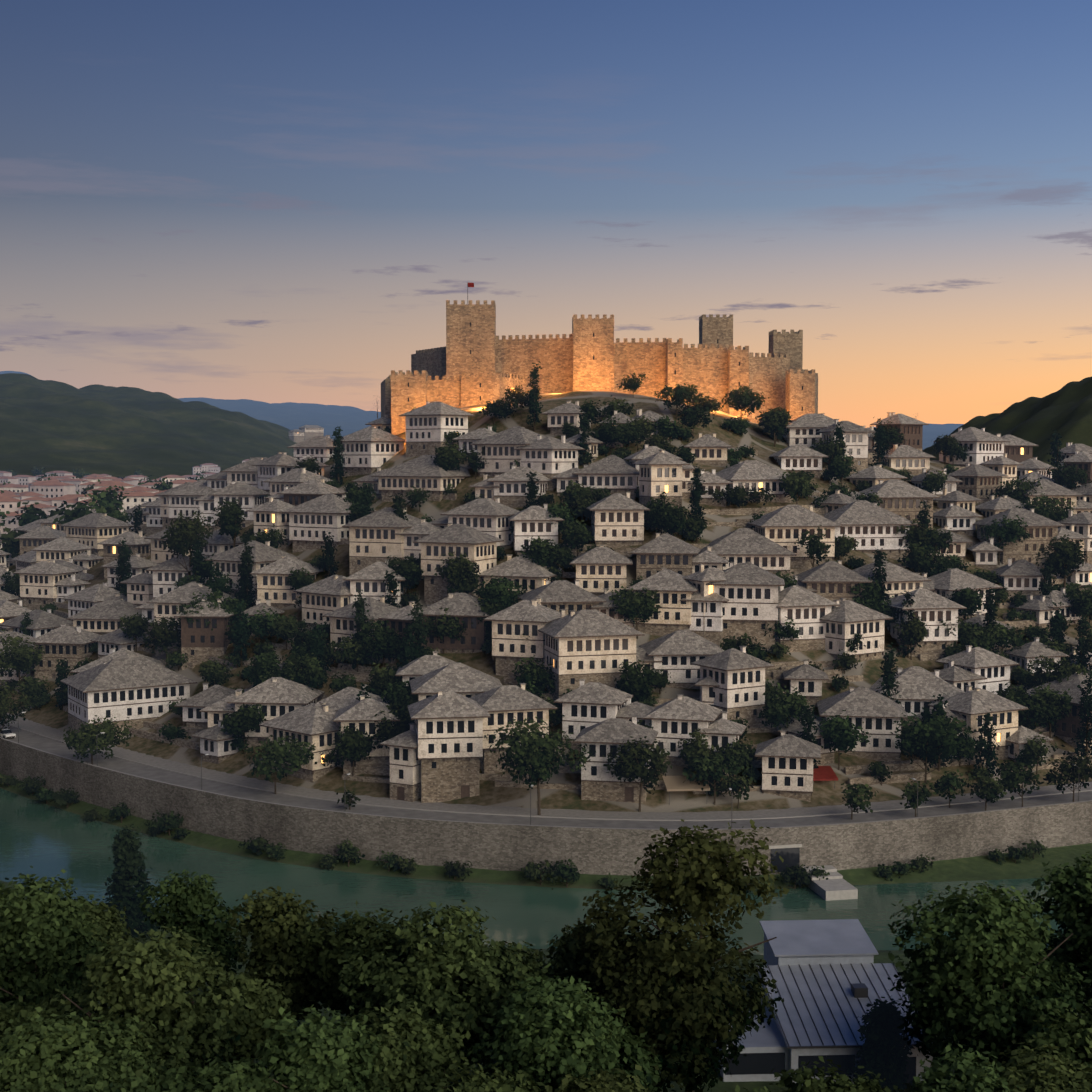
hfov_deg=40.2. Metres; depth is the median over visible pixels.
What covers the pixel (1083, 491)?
house
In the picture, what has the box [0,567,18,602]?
house
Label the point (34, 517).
tree
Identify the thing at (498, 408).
hill tree
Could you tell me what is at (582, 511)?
tree
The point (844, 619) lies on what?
house
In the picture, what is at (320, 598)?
house
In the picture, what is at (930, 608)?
house
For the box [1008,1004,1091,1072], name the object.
tree
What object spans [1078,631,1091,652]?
bush
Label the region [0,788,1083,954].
river water
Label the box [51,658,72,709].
cypress
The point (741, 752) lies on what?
bush
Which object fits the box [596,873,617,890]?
bank bush
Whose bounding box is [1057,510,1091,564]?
house
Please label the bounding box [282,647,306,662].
bush
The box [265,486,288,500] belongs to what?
house wing
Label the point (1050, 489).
house
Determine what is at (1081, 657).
cypress
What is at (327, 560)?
cypress
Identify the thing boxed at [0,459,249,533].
distant town
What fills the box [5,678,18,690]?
bush
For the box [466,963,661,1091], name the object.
tree
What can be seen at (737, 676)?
house
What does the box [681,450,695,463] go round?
bush
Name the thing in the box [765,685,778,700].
bush
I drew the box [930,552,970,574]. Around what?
bush
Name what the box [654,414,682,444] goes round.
bush
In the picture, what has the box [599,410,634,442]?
house
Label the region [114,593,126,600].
house wing
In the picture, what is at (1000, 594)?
bush
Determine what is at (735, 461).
bush
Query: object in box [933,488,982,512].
house
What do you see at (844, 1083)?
tree
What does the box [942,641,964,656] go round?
bush
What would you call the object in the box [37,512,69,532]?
house
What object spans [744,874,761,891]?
bank bush
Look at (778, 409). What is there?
tree
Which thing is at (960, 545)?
house
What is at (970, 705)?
house
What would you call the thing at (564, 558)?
hill tree
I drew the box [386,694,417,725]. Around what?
bush
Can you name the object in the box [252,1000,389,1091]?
tree
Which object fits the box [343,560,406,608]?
house
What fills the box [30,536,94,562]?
house
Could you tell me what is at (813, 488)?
bush
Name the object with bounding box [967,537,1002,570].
house
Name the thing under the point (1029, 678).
bush
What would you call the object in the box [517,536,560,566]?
bush
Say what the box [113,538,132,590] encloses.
cypress
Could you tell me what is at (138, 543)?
house
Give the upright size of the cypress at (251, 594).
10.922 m
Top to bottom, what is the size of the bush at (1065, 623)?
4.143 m
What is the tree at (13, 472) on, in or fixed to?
on the terrain ground
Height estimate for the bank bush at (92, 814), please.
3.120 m
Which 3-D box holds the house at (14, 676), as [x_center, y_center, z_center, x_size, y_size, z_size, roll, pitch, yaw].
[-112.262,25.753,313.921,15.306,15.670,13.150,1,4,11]
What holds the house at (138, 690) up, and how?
on the terrain ground
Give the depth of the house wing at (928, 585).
273.46 m
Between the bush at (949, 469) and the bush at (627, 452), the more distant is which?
the bush at (949, 469)
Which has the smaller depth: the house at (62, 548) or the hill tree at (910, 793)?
the hill tree at (910, 793)
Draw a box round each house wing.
[0,613,22,631]
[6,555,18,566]
[54,574,90,602]
[64,549,103,568]
[75,569,93,581]
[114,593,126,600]
[129,505,150,535]
[193,489,218,534]
[199,689,242,727]
[201,472,226,490]
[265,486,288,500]
[288,429,304,442]
[351,467,386,498]
[394,519,442,559]
[429,515,447,527]
[468,474,500,500]
[514,435,584,490]
[550,465,587,495]
[590,588,634,628]
[616,696,654,750]
[636,646,662,672]
[680,591,728,647]
[682,465,699,498]
[692,546,728,573]
[698,711,746,777]
[777,715,824,734]
[790,575,816,591]
[842,489,882,502]
[913,701,965,756]
[916,573,936,593]
[931,660,986,691]
[1008,595,1059,628]
[1051,525,1091,558]
[1071,496,1091,513]
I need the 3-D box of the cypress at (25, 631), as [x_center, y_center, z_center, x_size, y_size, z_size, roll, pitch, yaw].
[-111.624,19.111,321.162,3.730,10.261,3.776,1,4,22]
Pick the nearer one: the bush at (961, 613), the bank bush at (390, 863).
the bank bush at (390, 863)
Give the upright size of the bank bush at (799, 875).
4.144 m
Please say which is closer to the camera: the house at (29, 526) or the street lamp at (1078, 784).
the street lamp at (1078, 784)
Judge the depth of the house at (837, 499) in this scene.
296.44 m
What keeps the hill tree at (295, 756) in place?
on the terrain ground
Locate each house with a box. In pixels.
[0,550,11,567]
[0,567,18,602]
[0,590,22,603]
[0,599,31,622]
[0,609,72,637]
[0,631,34,684]
[10,551,35,570]
[13,519,43,535]
[13,559,78,609]
[14,525,65,554]
[27,624,101,681]
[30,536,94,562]
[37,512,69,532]
[55,558,89,573]
[60,513,133,555]
[60,657,196,739]
[61,582,126,620]
[66,598,139,634]
[70,648,164,672]
[90,627,151,658]
[97,530,150,578]
[100,553,158,590]
[120,573,152,605]
[123,501,149,531]
[135,603,153,633]
[141,499,161,535]
[144,527,197,563]
[146,554,208,598]
[146,581,235,656]
[154,482,191,530]
[162,480,214,524]
[174,598,233,669]
[174,683,235,728]
[191,720,243,763]
[192,530,243,559]
[205,540,299,600]
[208,481,269,529]
[221,457,266,487]
[227,677,324,749]
[240,599,283,635]
[246,497,294,550]
[250,555,322,608]
[251,452,298,501]
[259,702,340,782]
[263,468,332,495]
[277,479,345,505]
[282,494,375,552]
[285,455,329,475]
[287,435,335,462]
[294,575,352,630]
[299,425,323,439]
[316,684,388,710]
[322,596,399,652]
[332,426,405,476]
[333,695,399,774]
[342,507,428,574]
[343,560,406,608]
[365,414,390,429]
[371,455,469,501]
[378,601,424,659]
[379,723,420,801]
[395,651,455,685]
[399,402,474,456]
[407,690,490,802]
[410,662,502,700]
[413,523,503,603]
[415,593,489,652]
[440,497,519,547]
[452,426,496,455]
[470,426,545,476]
[470,683,556,773]
[479,554,563,595]
[484,597,566,677]
[487,465,551,507]
[508,504,563,554]
[518,580,605,614]
[538,609,644,703]
[541,401,590,435]
[554,679,633,750]
[565,430,604,464]
[570,545,631,595]
[572,455,638,500]
[573,715,657,803]
[586,492,649,548]
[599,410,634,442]
[624,444,682,489]
[625,568,698,635]
[630,533,700,579]
[632,409,673,441]
[632,450,689,527]
[639,629,723,688]
[643,694,721,767]
[683,564,726,637]
[684,433,732,466]
[688,469,732,506]
[691,646,774,727]
[694,676,719,706]
[699,528,796,576]
[706,562,784,652]
[715,460,792,502]
[747,505,841,567]
[755,730,820,801]
[769,443,828,478]
[775,585,839,652]
[782,413,838,449]
[783,659,828,706]
[783,714,834,765]
[797,560,871,604]
[811,490,856,512]
[816,419,874,471]
[817,686,907,761]
[819,598,893,663]
[823,500,917,561]
[843,464,907,486]
[852,561,930,600]
[859,479,939,529]
[862,426,885,452]
[869,666,964,720]
[870,412,928,450]
[877,444,935,474]
[881,587,966,657]
[907,468,962,496]
[928,526,972,565]
[928,568,1002,617]
[928,685,1027,764]
[933,427,1009,466]
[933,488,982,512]
[933,503,982,535]
[935,645,1019,693]
[949,463,1007,503]
[958,612,1016,646]
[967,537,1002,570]
[973,508,1065,568]
[975,495,1029,516]
[979,453,1023,488]
[991,558,1055,598]
[996,434,1038,462]
[1004,637,1069,675]
[1006,726,1053,762]
[1012,479,1082,517]
[1017,457,1055,477]
[1018,470,1054,487]
[1025,672,1091,750]
[1027,588,1079,627]
[1052,442,1091,468]
[1056,561,1091,590]
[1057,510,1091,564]
[1059,451,1091,484]
[1069,647,1091,673]
[1072,481,1091,503]
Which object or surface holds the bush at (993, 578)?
on the terrain ground
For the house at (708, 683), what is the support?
on the terrain ground
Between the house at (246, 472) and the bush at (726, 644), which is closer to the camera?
the bush at (726, 644)
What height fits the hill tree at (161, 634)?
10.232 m
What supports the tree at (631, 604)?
on the terrain ground
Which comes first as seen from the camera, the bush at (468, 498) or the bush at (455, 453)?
the bush at (468, 498)
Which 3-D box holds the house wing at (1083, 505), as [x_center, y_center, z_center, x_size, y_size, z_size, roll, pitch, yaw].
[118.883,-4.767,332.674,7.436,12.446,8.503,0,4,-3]
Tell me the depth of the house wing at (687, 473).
292.10 m
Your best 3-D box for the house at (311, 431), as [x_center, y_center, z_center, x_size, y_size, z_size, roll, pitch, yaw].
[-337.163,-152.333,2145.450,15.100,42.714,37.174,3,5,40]
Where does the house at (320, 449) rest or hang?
on the terrain ground
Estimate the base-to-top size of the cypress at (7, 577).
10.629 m
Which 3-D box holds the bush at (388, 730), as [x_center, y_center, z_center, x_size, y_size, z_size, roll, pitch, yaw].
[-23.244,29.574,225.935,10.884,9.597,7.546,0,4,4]
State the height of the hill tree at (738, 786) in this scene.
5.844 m
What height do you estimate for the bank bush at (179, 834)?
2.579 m
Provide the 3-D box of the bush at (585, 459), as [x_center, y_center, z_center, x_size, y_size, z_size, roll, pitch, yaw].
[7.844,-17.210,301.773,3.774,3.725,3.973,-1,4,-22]
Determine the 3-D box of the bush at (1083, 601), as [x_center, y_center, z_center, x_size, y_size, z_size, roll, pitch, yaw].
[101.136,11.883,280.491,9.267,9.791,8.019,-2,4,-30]
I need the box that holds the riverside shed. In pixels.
[713,919,932,1084]
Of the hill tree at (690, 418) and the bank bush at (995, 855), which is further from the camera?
the hill tree at (690, 418)
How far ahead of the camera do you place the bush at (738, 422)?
328.64 m
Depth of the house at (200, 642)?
277.67 m
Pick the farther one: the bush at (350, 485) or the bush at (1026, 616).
the bush at (350, 485)
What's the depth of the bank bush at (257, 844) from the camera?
210.34 m
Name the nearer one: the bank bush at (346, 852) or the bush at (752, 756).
the bank bush at (346, 852)
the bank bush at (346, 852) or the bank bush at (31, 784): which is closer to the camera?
the bank bush at (346, 852)
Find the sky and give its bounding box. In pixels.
[0,0,1091,427]
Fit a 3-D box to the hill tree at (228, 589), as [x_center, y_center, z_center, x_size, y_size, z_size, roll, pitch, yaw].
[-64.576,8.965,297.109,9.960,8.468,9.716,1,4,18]
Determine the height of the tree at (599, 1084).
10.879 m
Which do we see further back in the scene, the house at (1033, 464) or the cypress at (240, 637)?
the house at (1033, 464)
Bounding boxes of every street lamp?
[201,754,208,789]
[530,785,533,824]
[912,778,917,816]
[1072,764,1078,800]
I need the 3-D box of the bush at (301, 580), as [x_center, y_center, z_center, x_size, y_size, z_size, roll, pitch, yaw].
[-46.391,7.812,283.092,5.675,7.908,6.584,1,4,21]
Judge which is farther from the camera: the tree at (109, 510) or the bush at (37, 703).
the tree at (109, 510)
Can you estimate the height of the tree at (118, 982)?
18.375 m
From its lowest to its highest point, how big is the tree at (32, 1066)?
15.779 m
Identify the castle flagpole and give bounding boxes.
[467,282,473,303]
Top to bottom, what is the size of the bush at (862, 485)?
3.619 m
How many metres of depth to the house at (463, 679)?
229.64 m
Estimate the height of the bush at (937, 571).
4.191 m
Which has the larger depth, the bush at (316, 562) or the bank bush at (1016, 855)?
the bush at (316, 562)
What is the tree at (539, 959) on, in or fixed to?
on the terrain ground
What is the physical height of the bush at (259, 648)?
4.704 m
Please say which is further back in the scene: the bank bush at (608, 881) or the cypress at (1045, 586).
the cypress at (1045, 586)
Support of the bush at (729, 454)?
on the terrain ground
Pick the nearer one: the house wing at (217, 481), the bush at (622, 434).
the bush at (622, 434)
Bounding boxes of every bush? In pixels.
[0,774,18,786]
[4,574,22,605]
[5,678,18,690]
[14,775,45,795]
[16,676,50,707]
[30,695,45,709]
[34,787,57,803]
[38,691,50,705]
[40,602,57,613]
[50,788,79,810]
[53,688,67,702]
[70,656,92,674]
[80,807,102,822]
[88,642,97,653]
[105,802,134,822]
[108,509,133,528]
[119,587,126,595]
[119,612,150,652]
[143,808,183,834]
[147,822,164,836]
[159,721,190,744]
[163,647,191,670]
[168,697,185,720]
[171,826,189,839]
[173,571,203,588]
[197,554,213,577]
[198,657,233,685]
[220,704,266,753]
[221,620,254,652]
[223,594,247,622]
[223,651,248,667]
[230,737,248,750]
[237,665,253,680]
[238,835,269,857]
[239,530,253,541]
[244,528,253,533]
[247,645,282,687]
[250,524,287,548]
[252,640,275,654]
[256,668,278,684]
[262,842,286,860]
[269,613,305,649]
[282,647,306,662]
[283,567,313,593]
[287,629,329,655]
[291,456,320,472]
[292,595,301,607]
[308,555,324,572]
[315,748,342,768]
[319,852,337,870]
[321,620,329,637]
[326,672,356,693]
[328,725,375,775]
[334,838,364,866]
[336,484,379,506]
[344,480,357,491]
[345,501,370,521]
[351,508,366,520]
[366,663,401,692]
[366,710,414,751]
[368,678,385,695]
[375,847,404,871]
[380,676,413,703]
[382,427,390,432]
[382,662,400,681]
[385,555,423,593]
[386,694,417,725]
[394,857,418,876]
[397,589,420,606]
[405,554,420,587]
[419,513,434,521]
[419,645,439,656]
[431,446,460,470]
[433,438,466,470]
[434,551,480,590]
[442,860,472,881]
[443,486,456,494]
[444,431,462,446]
[446,571,479,593]
[462,490,475,502]
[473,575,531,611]
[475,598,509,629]
[480,638,491,654]
[484,630,491,641]
[486,424,496,431]
[497,546,506,559]
[512,655,554,692]
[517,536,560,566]
[518,681,548,698]
[520,859,558,889]
[536,493,554,505]
[540,695,564,732]
[545,679,555,696]
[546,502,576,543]
[546,566,562,581]
[550,858,580,886]
[554,542,571,553]
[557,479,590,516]
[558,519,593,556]
[560,420,579,438]
[566,431,579,437]
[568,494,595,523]
[578,452,594,464]
[579,399,601,432]
[585,544,614,551]
[587,531,593,543]
[590,413,620,446]
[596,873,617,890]
[597,444,611,455]
[607,422,644,446]
[611,445,628,460]
[615,445,633,457]
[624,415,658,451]
[625,696,657,706]
[629,486,638,497]
[629,576,642,585]
[637,431,676,454]
[637,689,657,705]
[637,720,653,748]
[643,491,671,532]
[644,518,662,533]
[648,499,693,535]
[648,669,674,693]
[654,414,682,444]
[672,728,716,773]
[676,444,691,456]
[678,424,690,439]
[680,427,693,441]
[680,526,702,541]
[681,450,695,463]
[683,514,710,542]
[705,781,730,796]
[710,738,755,776]
[717,417,743,431]
[720,633,750,652]
[726,456,739,467]
[727,448,735,459]
[730,447,746,461]
[730,716,749,740]
[732,417,747,429]
[733,423,747,436]
[736,415,750,430]
[740,445,755,457]
[742,765,761,783]
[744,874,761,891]
[745,745,757,766]
[750,511,764,527]
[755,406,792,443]
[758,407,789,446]
[765,679,774,692]
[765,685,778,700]
[765,694,778,709]
[767,429,788,442]
[769,642,790,659]
[775,570,797,590]
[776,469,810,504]
[777,864,809,888]
[798,482,819,499]
[800,470,814,482]
[807,865,829,879]
[808,659,823,670]
[810,436,848,463]
[813,494,830,507]
[820,472,832,481]
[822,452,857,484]
[829,674,848,692]
[832,542,849,559]
[832,651,862,673]
[835,534,858,550]
[839,632,865,651]
[843,555,866,568]
[848,575,881,604]
[855,480,870,490]
[856,490,883,506]
[868,761,892,785]
[870,424,906,449]
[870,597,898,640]
[875,864,894,881]
[891,861,915,877]
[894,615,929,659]
[895,515,931,551]
[897,541,943,577]
[899,467,911,481]
[910,854,934,872]
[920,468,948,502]
[926,526,955,558]
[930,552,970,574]
[930,566,950,575]
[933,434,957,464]
[941,464,958,473]
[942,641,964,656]
[946,587,984,619]
[953,733,981,766]
[958,596,979,619]
[958,620,979,649]
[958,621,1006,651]
[970,766,988,779]
[973,568,986,576]
[977,571,1002,583]
[987,848,1007,864]
[991,648,1011,659]
[992,681,1037,724]
[995,588,1008,604]
[996,583,1007,592]
[1004,607,1022,620]
[1005,843,1024,862]
[1006,590,1028,607]
[1010,666,1031,683]
[1013,749,1036,767]
[1015,671,1039,688]
[1018,719,1035,729]
[1019,610,1036,622]
[1019,836,1046,860]
[1020,624,1049,639]
[1024,681,1045,689]
[1029,634,1047,642]
[1039,636,1077,663]
[1048,723,1058,735]
[1049,615,1072,629]
[1050,584,1070,592]
[1052,505,1075,527]
[1052,580,1080,592]
[1062,584,1091,629]
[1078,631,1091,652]
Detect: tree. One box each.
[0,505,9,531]
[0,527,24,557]
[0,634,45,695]
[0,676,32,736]
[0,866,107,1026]
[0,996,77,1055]
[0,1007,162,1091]
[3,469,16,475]
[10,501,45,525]
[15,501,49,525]
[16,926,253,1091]
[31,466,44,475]
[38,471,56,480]
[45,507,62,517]
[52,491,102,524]
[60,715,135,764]
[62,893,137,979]
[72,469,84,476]
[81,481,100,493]
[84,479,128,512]
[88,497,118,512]
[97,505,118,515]
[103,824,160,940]
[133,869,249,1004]
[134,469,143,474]
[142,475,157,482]
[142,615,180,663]
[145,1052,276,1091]
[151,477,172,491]
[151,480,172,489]
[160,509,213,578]
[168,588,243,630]
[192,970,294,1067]
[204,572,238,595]
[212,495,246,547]
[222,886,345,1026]
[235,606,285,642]
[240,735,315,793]
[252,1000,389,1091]
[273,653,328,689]
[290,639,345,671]
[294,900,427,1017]
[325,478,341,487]
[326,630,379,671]
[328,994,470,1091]
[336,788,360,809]
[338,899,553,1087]
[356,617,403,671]
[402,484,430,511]
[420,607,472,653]
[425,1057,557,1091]
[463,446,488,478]
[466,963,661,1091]
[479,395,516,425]
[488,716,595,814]
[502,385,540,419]
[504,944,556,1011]
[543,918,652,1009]
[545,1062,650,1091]
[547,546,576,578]
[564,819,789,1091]
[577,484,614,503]
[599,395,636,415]
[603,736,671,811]
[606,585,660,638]
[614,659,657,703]
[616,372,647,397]
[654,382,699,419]
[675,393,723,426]
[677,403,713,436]
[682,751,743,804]
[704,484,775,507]
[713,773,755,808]
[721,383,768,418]
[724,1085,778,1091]
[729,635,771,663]
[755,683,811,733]
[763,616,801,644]
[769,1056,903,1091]
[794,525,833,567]
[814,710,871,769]
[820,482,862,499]
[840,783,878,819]
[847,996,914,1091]
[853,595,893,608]
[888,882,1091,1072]
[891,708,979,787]
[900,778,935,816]
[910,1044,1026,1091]
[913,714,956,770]
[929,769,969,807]
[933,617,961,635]
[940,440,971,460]
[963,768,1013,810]
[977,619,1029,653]
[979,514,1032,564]
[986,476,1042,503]
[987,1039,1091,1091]
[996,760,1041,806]
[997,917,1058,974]
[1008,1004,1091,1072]
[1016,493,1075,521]
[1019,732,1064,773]
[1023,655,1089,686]
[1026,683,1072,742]
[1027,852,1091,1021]
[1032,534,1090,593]
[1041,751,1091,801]
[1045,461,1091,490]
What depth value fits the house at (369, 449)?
330.09 m
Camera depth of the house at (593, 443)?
303.71 m
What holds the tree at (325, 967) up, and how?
on the terrain ground
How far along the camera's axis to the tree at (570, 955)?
122.78 m
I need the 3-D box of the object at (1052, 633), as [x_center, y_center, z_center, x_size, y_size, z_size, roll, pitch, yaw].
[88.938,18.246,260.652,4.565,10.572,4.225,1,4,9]
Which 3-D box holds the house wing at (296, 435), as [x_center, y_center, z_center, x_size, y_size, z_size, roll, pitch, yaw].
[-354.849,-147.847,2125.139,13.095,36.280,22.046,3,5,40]
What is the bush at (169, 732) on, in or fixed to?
on the terrain ground
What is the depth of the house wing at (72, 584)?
350.46 m
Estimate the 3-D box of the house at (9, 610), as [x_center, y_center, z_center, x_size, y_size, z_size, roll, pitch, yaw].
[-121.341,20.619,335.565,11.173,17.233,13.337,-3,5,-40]
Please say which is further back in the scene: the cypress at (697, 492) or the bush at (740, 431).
the bush at (740, 431)
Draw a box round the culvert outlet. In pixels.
[769,844,857,900]
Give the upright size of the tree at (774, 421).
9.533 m
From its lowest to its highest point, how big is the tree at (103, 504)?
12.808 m
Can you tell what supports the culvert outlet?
on the terrain ground
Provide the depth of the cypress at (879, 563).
266.32 m
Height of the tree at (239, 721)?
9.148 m
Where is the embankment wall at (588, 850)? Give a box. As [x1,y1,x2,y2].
[0,737,1091,875]
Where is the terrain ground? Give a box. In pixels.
[0,371,1091,1091]
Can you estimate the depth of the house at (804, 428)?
335.14 m
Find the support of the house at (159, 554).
on the terrain ground
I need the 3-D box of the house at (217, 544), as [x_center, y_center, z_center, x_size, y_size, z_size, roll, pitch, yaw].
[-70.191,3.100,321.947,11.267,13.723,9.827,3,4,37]
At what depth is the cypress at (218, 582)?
285.18 m
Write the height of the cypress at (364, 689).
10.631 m
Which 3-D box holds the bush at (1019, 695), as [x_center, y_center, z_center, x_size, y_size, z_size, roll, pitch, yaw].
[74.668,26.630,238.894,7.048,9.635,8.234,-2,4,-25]
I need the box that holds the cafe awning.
[813,766,837,787]
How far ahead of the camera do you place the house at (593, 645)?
235.06 m
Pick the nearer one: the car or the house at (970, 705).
the house at (970, 705)
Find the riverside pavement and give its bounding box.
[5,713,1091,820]
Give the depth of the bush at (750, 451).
313.71 m
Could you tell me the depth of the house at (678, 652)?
239.51 m
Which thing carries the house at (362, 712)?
on the terrain ground
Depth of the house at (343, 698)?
237.61 m
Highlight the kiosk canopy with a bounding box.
[662,775,709,804]
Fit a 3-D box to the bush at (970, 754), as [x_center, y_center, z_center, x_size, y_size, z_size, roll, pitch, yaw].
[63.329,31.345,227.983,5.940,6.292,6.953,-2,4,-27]
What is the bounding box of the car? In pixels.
[0,729,15,738]
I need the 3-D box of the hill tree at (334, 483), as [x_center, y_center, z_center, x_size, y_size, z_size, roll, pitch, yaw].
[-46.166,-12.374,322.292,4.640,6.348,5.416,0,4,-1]
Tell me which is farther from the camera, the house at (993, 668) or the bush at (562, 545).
the bush at (562, 545)
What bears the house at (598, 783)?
on the terrain ground
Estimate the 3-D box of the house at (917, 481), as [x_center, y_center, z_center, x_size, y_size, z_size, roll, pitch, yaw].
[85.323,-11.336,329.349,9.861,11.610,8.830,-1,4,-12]
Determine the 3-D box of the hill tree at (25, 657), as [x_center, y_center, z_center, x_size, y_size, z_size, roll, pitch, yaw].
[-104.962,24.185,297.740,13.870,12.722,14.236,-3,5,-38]
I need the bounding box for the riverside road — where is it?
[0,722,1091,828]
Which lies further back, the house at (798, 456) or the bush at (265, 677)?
the house at (798, 456)
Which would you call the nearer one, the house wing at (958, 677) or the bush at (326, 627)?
the house wing at (958, 677)
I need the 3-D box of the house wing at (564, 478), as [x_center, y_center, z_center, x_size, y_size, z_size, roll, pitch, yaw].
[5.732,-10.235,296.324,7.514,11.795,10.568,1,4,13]
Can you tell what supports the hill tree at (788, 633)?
on the terrain ground
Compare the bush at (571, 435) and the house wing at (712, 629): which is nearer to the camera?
the house wing at (712, 629)
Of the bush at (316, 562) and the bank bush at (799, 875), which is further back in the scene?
the bush at (316, 562)
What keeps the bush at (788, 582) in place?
on the terrain ground
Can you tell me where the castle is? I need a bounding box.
[381,300,817,434]
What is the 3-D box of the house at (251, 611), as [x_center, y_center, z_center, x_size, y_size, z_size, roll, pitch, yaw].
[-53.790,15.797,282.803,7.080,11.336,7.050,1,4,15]
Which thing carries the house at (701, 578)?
on the terrain ground
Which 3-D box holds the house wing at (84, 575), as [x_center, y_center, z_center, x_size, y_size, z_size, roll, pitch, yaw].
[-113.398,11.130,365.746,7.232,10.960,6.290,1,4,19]
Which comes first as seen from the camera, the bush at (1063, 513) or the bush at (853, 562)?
the bush at (853, 562)
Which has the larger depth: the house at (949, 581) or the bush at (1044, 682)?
the house at (949, 581)
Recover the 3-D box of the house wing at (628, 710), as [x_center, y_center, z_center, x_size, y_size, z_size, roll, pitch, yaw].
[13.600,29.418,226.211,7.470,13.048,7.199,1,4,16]
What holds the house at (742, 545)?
on the terrain ground
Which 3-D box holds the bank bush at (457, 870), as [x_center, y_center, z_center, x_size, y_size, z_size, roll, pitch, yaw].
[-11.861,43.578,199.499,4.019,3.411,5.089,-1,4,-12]
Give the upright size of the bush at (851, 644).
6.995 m
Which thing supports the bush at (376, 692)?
on the terrain ground
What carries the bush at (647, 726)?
on the terrain ground
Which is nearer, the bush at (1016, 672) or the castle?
the bush at (1016, 672)
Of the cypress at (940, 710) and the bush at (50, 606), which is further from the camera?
the bush at (50, 606)
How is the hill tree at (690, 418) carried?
on the terrain ground
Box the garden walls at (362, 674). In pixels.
[2,442,1091,793]
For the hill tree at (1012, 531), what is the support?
on the terrain ground
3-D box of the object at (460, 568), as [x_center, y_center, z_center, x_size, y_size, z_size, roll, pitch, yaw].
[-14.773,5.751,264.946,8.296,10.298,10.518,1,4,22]
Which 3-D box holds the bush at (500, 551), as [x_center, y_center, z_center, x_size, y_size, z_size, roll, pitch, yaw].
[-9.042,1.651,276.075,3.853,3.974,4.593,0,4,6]
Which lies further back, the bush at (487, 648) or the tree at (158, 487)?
the tree at (158, 487)
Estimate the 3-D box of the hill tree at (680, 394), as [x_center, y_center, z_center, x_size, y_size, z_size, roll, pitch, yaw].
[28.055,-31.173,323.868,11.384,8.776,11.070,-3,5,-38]
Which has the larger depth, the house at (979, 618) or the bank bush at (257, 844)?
the house at (979, 618)
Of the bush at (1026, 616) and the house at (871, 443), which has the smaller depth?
the bush at (1026, 616)
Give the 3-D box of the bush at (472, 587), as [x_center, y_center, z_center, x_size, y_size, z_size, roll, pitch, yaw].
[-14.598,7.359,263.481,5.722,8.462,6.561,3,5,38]
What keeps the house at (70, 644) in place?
on the terrain ground
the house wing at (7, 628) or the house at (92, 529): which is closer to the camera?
the house wing at (7, 628)
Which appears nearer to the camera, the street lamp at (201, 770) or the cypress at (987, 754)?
the street lamp at (201, 770)
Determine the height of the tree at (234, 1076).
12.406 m
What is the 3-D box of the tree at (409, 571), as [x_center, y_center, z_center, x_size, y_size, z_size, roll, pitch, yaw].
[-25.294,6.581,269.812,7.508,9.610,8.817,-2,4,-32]
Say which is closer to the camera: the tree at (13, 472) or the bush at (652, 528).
the bush at (652, 528)
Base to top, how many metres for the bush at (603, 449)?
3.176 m
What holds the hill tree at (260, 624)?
on the terrain ground
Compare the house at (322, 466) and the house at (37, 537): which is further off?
the house at (37, 537)
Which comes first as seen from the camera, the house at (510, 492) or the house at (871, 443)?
the house at (510, 492)
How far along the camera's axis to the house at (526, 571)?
264.31 m
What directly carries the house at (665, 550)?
on the terrain ground
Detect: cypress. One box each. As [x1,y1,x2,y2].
[1,570,14,594]
[20,611,33,635]
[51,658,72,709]
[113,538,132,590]
[113,553,128,594]
[130,504,145,535]
[188,537,206,584]
[207,559,224,599]
[228,600,253,666]
[234,560,255,605]
[235,537,256,609]
[293,622,310,652]
[307,622,326,689]
[319,532,339,578]
[329,426,346,484]
[346,589,370,668]
[356,681,374,700]
[359,482,376,516]
[381,570,400,607]
[389,489,407,520]
[390,685,411,727]
[397,624,417,680]
[408,603,429,660]
[523,471,539,507]
[524,361,542,430]
[574,411,593,465]
[687,464,705,542]
[796,705,821,768]
[829,422,845,466]
[868,548,889,603]
[870,417,892,467]
[876,642,903,707]
[896,590,921,657]
[916,707,932,756]
[917,501,933,550]
[929,693,953,766]
[968,709,1000,775]
[983,584,999,653]
[1037,561,1055,597]
[1047,429,1065,479]
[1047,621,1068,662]
[1048,602,1066,640]
[1071,670,1091,765]
[1072,607,1091,673]
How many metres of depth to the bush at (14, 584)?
355.95 m
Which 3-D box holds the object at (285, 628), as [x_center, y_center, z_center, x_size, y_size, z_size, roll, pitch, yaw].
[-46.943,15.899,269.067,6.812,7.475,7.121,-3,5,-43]
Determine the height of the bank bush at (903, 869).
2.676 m
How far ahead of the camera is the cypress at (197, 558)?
304.07 m
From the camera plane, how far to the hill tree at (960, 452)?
367.07 m
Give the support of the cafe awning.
attached to the house at (787, 765)
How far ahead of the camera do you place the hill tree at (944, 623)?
256.60 m
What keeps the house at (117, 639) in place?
on the terrain ground
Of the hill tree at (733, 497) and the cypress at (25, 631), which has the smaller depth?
the hill tree at (733, 497)

